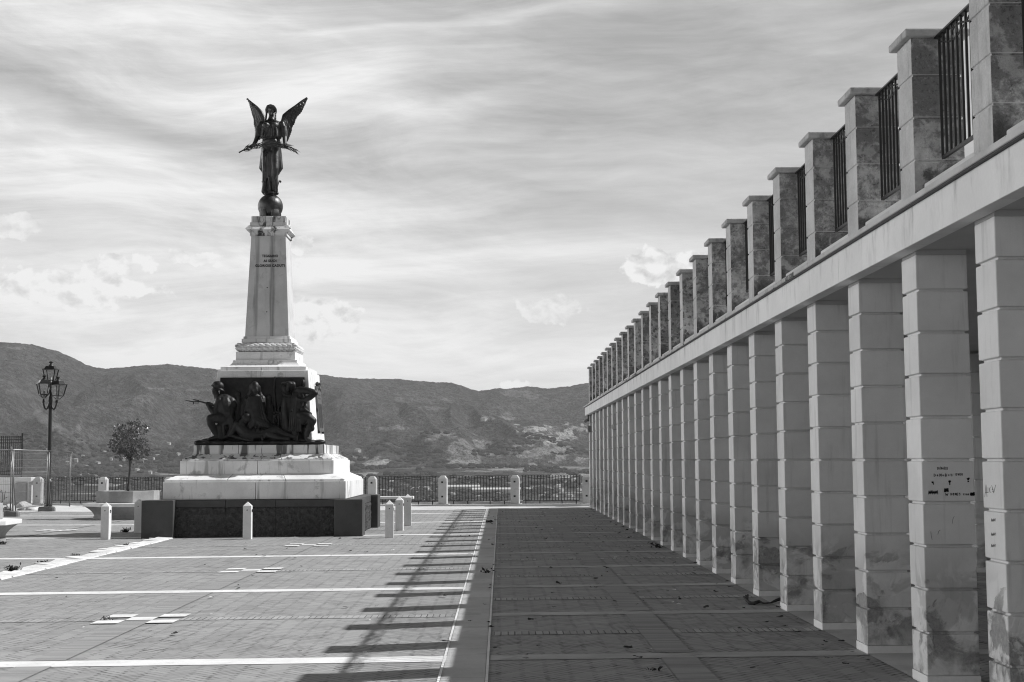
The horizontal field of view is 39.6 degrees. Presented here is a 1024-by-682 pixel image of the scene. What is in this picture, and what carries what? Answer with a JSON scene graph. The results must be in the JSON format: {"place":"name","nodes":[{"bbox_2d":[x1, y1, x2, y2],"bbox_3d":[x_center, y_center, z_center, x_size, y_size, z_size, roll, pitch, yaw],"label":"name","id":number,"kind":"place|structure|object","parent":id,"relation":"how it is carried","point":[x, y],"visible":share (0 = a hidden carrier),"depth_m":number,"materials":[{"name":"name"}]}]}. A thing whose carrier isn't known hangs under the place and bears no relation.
{"place":"outdoors","nodes":[
{"label":"outdoors","id":0,"kind":"place"},
{"bbox_2d":[0,342,589,504],"bbox_3d":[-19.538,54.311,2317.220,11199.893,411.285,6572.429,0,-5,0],"label":"hills","id":1,"kind":"structure","parent":0,"point":[95,405],"depth_m":3528.79,"materials":[{"name":"grey plant"}]},
{"bbox_2d":[0,428,588,503],"bbox_3d":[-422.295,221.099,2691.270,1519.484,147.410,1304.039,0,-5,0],"label":"valley trees","id":2,"kind":"object","parent":1,"relation":"on","point":[425,493],"visible":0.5,"depth_m":2939.55,"materials":[{"name":"grey plant"}]},
{"bbox_2d":[448,485,479,489],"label":"warehouse","id":3,"kind":"structure","parent":1,"relation":"on","point":[463,486],"depth_m":2533.73,"materials":[{"name":"white"}]},
{"bbox_2d":[472,487,520,493],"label":"warehouse","id":4,"kind":"structure","parent":1,"relation":"on","point":[508,490],"depth_m":2473.87,"materials":[{"name":"white"}]},
{"bbox_2d":[3,505,590,511],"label":"terrace edge paving","id":5,"kind":"structure","parent":0,"point":[73,508],"depth_m":48.29,"materials":[{"name":"stone"}]},
{"bbox_2d":[3,501,37,511],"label":"covered heap","id":6,"kind":"object","parent":5,"relation":"on","point":[24,505],"visible":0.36,"depth_m":48.48,"materials":[{"name":"plastic"}]},
{"bbox_2d":[38,448,55,510],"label":"fence foot","id":7,"kind":"object","parent":5,"relation":"on","point":[50,508],"visible":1,"depth_m":47.37},
{"bbox_2d":[47,450,72,505],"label":"wire fence panel","id":8,"kind":"object","parent":7,"relation":"attached to","point":[66,475],"visible":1,"depth_m":47.27,"materials":[{"name":"grey metal"}]},
{"bbox_2d":[36,361,67,506],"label":"street lamp","id":9,"kind":"object","parent":5,"relation":"on","point":[51,382],"visible":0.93,"depth_m":48.62,"materials":[{"name":"metal"}]},
{"bbox_2d":[0,508,720,681],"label":"brick band paving","id":10,"kind":"structure","parent":0,"point":[657,633],"depth_m":14.33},
{"bbox_2d":[0,513,918,681],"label":"brick row paving","id":11,"kind":"structure","parent":0,"point":[505,633],"depth_m":16.49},
{"bbox_2d":[0,0,973,390],"label":"sky","id":12,"kind":"structure","parent":0,"point":[478,195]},
{"bbox_2d":[0,506,993,681],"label":"plaza paving","id":13,"kind":"structure","parent":0,"point":[288,638],"depth_m":15.61,"materials":[{"name":"stone"}]},
{"bbox_2d":[0,503,21,541],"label":"planter seat","id":14,"kind":"object","parent":13,"relation":"on","point":[7,525],"visible":0.99,"depth_m":29.53,"materials":[{"name":"stone"}]},
{"bbox_2d":[4,446,19,516],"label":"fence foot","id":15,"kind":"object","parent":13,"relation":"on","point":[13,513],"visible":1,"depth_m":43.16},
{"bbox_2d":[0,449,13,510],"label":"wire fence panel","id":16,"kind":"object","parent":15,"relation":"attached to","point":[10,492],"visible":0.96,"depth_m":43.29,"materials":[{"name":"grey metal"}]},
{"bbox_2d":[11,449,47,510],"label":"wire fence panel","id":17,"kind":"object","parent":15,"relation":"attached to","point":[15,454],"visible":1,"depth_m":45.38,"materials":[{"name":"grey metal"}]},
{"bbox_2d":[3,562,21,570],"bbox_3d":[-7.629,3.460,21.742,0.287,0.171,0.321,0,-5,0],"label":"weed","id":18,"kind":"object","parent":13,"relation":"on","point":[11,568],"visible":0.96,"depth_m":21.71,"materials":[{"name":"grey plant"}]},
{"bbox_2d":[0,477,34,504],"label":"wall","id":19,"kind":"structure","parent":13,"relation":"on","point":[17,481],"depth_m":53.35,"materials":[{"name":"white stone"}]},
{"bbox_2d":[0,433,22,476],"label":"spiked iron fence","id":20,"kind":"object","parent":19,"relation":"on","point":[18,439],"visible":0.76,"depth_m":53.64,"materials":[{"name":"black metal"}]},
{"bbox_2d":[0,537,172,579],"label":"gutter stones","id":21,"kind":"object","parent":13,"relation":"on","point":[40,566],"visible":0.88,"depth_m":24.25,"materials":[{"name":"white stone"}]},
{"bbox_2d":[100,502,111,539],"bbox_3d":[-8.737,3.889,30.631,0.188,0.820,0.178,-1,-5,2],"label":"bollard","id":22,"kind":"object","parent":13,"relation":"on","point":[106,510],"visible":0.88,"depth_m":30.55,"materials":[{"name":"stone"}]},
{"bbox_2d":[96,616,117,619],"bbox_3d":[-4.200,2.884,14.783,0.197,0.079,0.179,-3,-5,26],"label":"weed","id":23,"kind":"object","parent":13,"relation":"on","point":[104,617],"visible":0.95,"depth_m":14.77,"materials":[{"name":"grey plant"}]},
{"bbox_2d":[82,490,159,519],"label":"planter seat","id":24,"kind":"object","parent":13,"relation":"on","point":[121,502],"visible":0.75,"depth_m":40.75,"materials":[{"name":"stone"}]},
{"bbox_2d":[105,418,150,490],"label":"tree","id":25,"kind":"object","parent":24,"relation":"on","point":[127,435],"visible":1,"depth_m":41.66,"materials":[{"name":"grey plant"}]},
{"bbox_2d":[120,527,131,531],"bbox_3d":[-9.144,4.466,33.657,0.284,0.153,0.293,0,-5,0],"label":"weed","id":26,"kind":"object","parent":13,"relation":"on","point":[125,530],"visible":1,"depth_m":33.64,"materials":[{"name":"black plant"}]},
{"bbox_2d":[134,499,141,532],"bbox_3d":[-8.780,4.129,33.501,0.188,0.820,0.178,0,-5,1],"label":"bollard","id":27,"kind":"object","parent":13,"relation":"on","point":[137,515],"visible":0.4,"depth_m":33.41,"materials":[{"name":"stone"}]},
{"bbox_2d":[44,529,331,623],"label":"white tile motifs","id":28,"kind":"object","parent":13,"relation":"on","point":[144,618],"visible":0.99,"depth_m":15.11,"materials":[{"name":"stone"}]},
{"bbox_2d":[0,513,483,666],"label":"white paving lines","id":29,"kind":"object","parent":13,"relation":"on","point":[226,661],"visible":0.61,"depth_m":11.73,"materials":[{"name":"stone"}]},
{"bbox_2d":[243,502,252,538],"bbox_3d":[-5.624,3.836,30.290,0.188,0.820,0.178,0,-5,-1],"label":"bollard","id":30,"kind":"object","parent":13,"relation":"on","point":[247,518],"visible":0.82,"depth_m":30.21,"materials":[{"name":"white stone"}]},
{"bbox_2d":[141,216,379,538],"bbox_3d":[-5.685,0.799,33.440,4.795,7.417,4.610,0,-5,0],"label":"monument","id":31,"kind":"object","parent":13,"relation":"on","point":[282,490],"visible":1,"depth_m":31.56,"materials":[{"name":"stone"}]},
{"bbox_2d":[186,377,324,444],"bbox_3d":[-5.784,1.587,32.133,3.168,1.586,0.528,0,-5,0],"label":"bronze relief","id":32,"kind":"object","parent":31,"relation":"on","point":[259,411],"visible":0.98,"depth_m":31.98},
{"bbox_2d":[239,97,307,215],"bbox_3d":[-5.686,-4.388,33.837,1.550,3.038,0.724,0,-5,0],"label":"winged statue","id":33,"kind":"object","parent":31,"relation":"on","point":[271,131],"visible":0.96,"depth_m":33.72,"materials":[{"name":"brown metal"}]},
{"bbox_2d":[315,382,323,433],"bbox_3d":[-4.565,1.585,33.701,0.135,1.234,0.841,0,-5,0],"label":"name plaque","id":34,"kind":"object","parent":31,"relation":"attached to","point":[319,413],"visible":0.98,"depth_m":33.53,"materials":[{"name":"grey stone"}]},
{"bbox_2d":[3,504,579,505],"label":"terrace kerb","id":35,"kind":"structure","parent":13,"relation":"on","point":[451,504],"depth_m":49.26,"materials":[{"name":"stone"}]},
{"bbox_2d":[30,477,43,504],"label":"stone post","id":36,"kind":"object","parent":35,"relation":"on","point":[36,488],"visible":0.5,"depth_m":53.15,"materials":[{"name":"stone"}]},
{"bbox_2d":[44,477,97,503],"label":"terrace railing","id":37,"kind":"object","parent":35,"relation":"on","point":[80,480],"visible":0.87,"depth_m":52.93,"materials":[{"name":"metal"}]},
{"bbox_2d":[98,477,108,490],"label":"stone post","id":38,"kind":"object","parent":35,"relation":"on","point":[103,483],"visible":0.34,"depth_m":52.58,"materials":[{"name":"stone"}]},
{"bbox_2d":[109,477,162,499],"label":"terrace railing","id":39,"kind":"object","parent":35,"relation":"on","point":[137,479],"visible":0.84,"depth_m":52.40,"materials":[{"name":"metal"}]},
{"bbox_2d":[368,476,376,493],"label":"stone post","id":40,"kind":"object","parent":35,"relation":"on","point":[372,484],"visible":0.39,"depth_m":50.27,"materials":[{"name":"stone"}]},
{"bbox_2d":[378,476,435,503],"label":"terrace railing","id":41,"kind":"object","parent":35,"relation":"on","point":[397,477],"visible":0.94,"depth_m":50.21,"materials":[{"name":"metal"}]},
{"bbox_2d":[436,476,447,505],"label":"stone post","id":42,"kind":"object","parent":35,"relation":"on","point":[442,490],"visible":0.86,"depth_m":49.69,"materials":[{"name":"stone"}]},
{"bbox_2d":[450,475,508,503],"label":"terrace railing","id":43,"kind":"object","parent":35,"relation":"on","point":[474,478],"visible":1,"depth_m":49.54,"materials":[{"name":"metal"}]},
{"bbox_2d":[508,475,521,505],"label":"stone post","id":44,"kind":"object","parent":35,"relation":"on","point":[515,490],"visible":0.84,"depth_m":49.12,"materials":[{"name":"stone"}]},
{"bbox_2d":[522,475,579,503],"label":"terrace railing","id":45,"kind":"object","parent":35,"relation":"on","point":[552,477],"visible":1,"depth_m":48.98,"materials":[{"name":"metal"}]},
{"bbox_2d":[580,474,589,505],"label":"stone post","id":46,"kind":"object","parent":35,"relation":"on","point":[586,489],"visible":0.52,"depth_m":48.56,"materials":[{"name":"stone"}]},
{"bbox_2d":[385,500,393,537],"bbox_3d":[-2.593,3.790,30.169,0.188,0.820,0.178,0,-5,-3],"label":"bollard","id":47,"kind":"object","parent":13,"relation":"on","point":[389,518],"visible":0.86,"depth_m":30.08,"materials":[{"name":"stone"}]},
{"bbox_2d":[380,496,413,499],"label":"stone bench","id":48,"kind":"object","parent":13,"relation":"on","point":[391,497],"visible":0.21,"depth_m":46.39,"materials":[{"name":"white stone"}]},
{"bbox_2d":[395,496,403,530],"bbox_3d":[-2.629,4.052,33.307,0.188,0.820,0.178,0,-5,1],"label":"bollard","id":49,"kind":"object","parent":13,"relation":"on","point":[399,513],"visible":0.87,"depth_m":33.22,"materials":[{"name":"stone"}]},
{"bbox_2d":[404,494,411,525],"bbox_3d":[-2.608,4.247,35.650,0.188,0.820,0.178,0,-5,-3],"label":"bollard","id":50,"kind":"object","parent":13,"relation":"on","point":[407,509],"visible":0.92,"depth_m":35.56,"materials":[{"name":"stone"}]},
{"bbox_2d":[440,509,496,681],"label":"border strip","id":51,"kind":"object","parent":13,"relation":"on","point":[466,656],"visible":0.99,"depth_m":14.28,"materials":[{"name":"stone"}]},
{"bbox_2d":[437,509,497,681],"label":"border fillet","id":52,"kind":"object","parent":51,"relation":"on","point":[487,661],"visible":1,"depth_m":14.40,"materials":[{"name":"white stone"}]},
{"bbox_2d":[480,567,494,572],"bbox_3d":[-0.354,3.296,20.419,0.219,0.099,0.175,0,-5,0],"label":"dried clump","id":53,"kind":"object","parent":51,"relation":"on","point":[487,571],"visible":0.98,"depth_m":20.42,"materials":[{"name":"black plant"}]},
{"bbox_2d":[644,666,661,670],"bbox_3d":[1.078,2.494,10.809,0.151,0.039,0.082,0,-5,0],"label":"dried clump","id":54,"kind":"object","parent":13,"relation":"on","point":[659,668],"visible":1,"depth_m":10.82,"materials":[{"name":"black plant"}]},
{"bbox_2d":[647,542,662,547],"bbox_3d":[2.592,3.692,25.743,0.294,0.139,0.204,0,-5,0],"label":"dried clump","id":55,"kind":"object","parent":13,"relation":"on","point":[656,545],"visible":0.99,"depth_m":25.71,"materials":[{"name":"black plant"}]},
{"bbox_2d":[490,507,991,659],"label":"paving lines under arcade","id":56,"kind":"object","parent":13,"relation":"on","point":[686,654],"visible":0.52,"depth_m":14.85},
{"bbox_2d":[743,594,780,604],"bbox_3d":[2.726,2.865,15.737,0.405,0.081,0.398,-3,-5,29],"label":"withered branch","id":57,"kind":"object","parent":13,"relation":"on","point":[745,597],"visible":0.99,"depth_m":15.62,"materials":[{"name":"black plant"}]},
{"bbox_2d":[591,507,981,681],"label":"pillar footing strip","id":58,"kind":"object","parent":13,"relation":"on","point":[902,662],"visible":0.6,"depth_m":12.93,"materials":[{"name":"stone"}]},
{"bbox_2d":[583,0,1023,681],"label":"arcade","id":59,"kind":"object","parent":13,"relation":"on","point":[827,428],"visible":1,"depth_m":11.92,"materials":[{"name":"stone"}]},
{"bbox_2d":[584,415,590,431],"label":"security camera","id":60,"kind":"object","parent":59,"relation":"attached to","point":[589,427],"visible":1,"depth_m":47.53,"materials":[{"name":"metal"}]},
{"bbox_2d":[724,240,727,305],"bbox_3d":[3.023,-0.995,19.462,0.044,0.915,1.264,0,-5,0],"label":"parapet railing","id":61,"kind":"object","parent":59,"relation":"attached to","point":[726,272],"visible":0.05,"depth_m":20.03,"materials":[{"name":"metal"}]},
{"bbox_2d":[743,220,748,291],"bbox_3d":[3.037,-1.131,17.834,0.044,0.915,1.264,0,-5,0],"label":"parapet railing","id":62,"kind":"object","parent":59,"relation":"attached to","point":[746,253],"visible":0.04,"depth_m":18.34,"materials":[{"name":"metal"}]},
{"bbox_2d":[767,194,775,275],"bbox_3d":[3.050,-1.267,16.205,0.044,0.915,1.264,0,-5,0],"label":"parapet railing","id":63,"kind":"object","parent":59,"relation":"attached to","point":[771,235],"visible":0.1,"depth_m":16.67,"materials":[{"name":"metal"}]},
{"bbox_2d":[795,163,807,255],"bbox_3d":[3.063,-1.403,14.576,0.044,0.915,1.264,0,-5,0],"label":"parapet railing","id":64,"kind":"object","parent":59,"relation":"attached to","point":[801,175],"visible":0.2,"depth_m":14.99,"materials":[{"name":"metal"}]},
{"bbox_2d":[830,124,848,231],"bbox_3d":[3.076,-1.539,12.947,0.044,0.915,1.264,0,-5,0],"label":"parapet railing","id":65,"kind":"object","parent":59,"relation":"attached to","point":[839,133],"visible":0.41,"depth_m":13.32,"materials":[{"name":"metal"}]},
{"bbox_2d":[875,73,901,199],"bbox_3d":[3.090,-1.675,11.319,0.044,0.915,1.264,0,-5,0],"label":"parapet railing","id":66,"kind":"object","parent":59,"relation":"attached to","point":[881,93],"visible":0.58,"depth_m":11.62,"materials":[{"name":"metal"}]},
{"bbox_2d":[934,3,974,158],"bbox_3d":[3.103,-1.811,9.690,0.044,0.915,1.264,0,-5,0],"label":"parapet railing","id":67,"kind":"object","parent":59,"relation":"attached to","point":[953,24],"visible":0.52,"depth_m":9.95,"materials":[{"name":"metal"}]},
{"bbox_2d":[1021,0,1023,61],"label":"parapet railing","id":68,"kind":"object","parent":59,"relation":"attached to","point":[1022,3],"visible":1,"depth_m":8.64,"materials":[{"name":"metal"}]}
]}

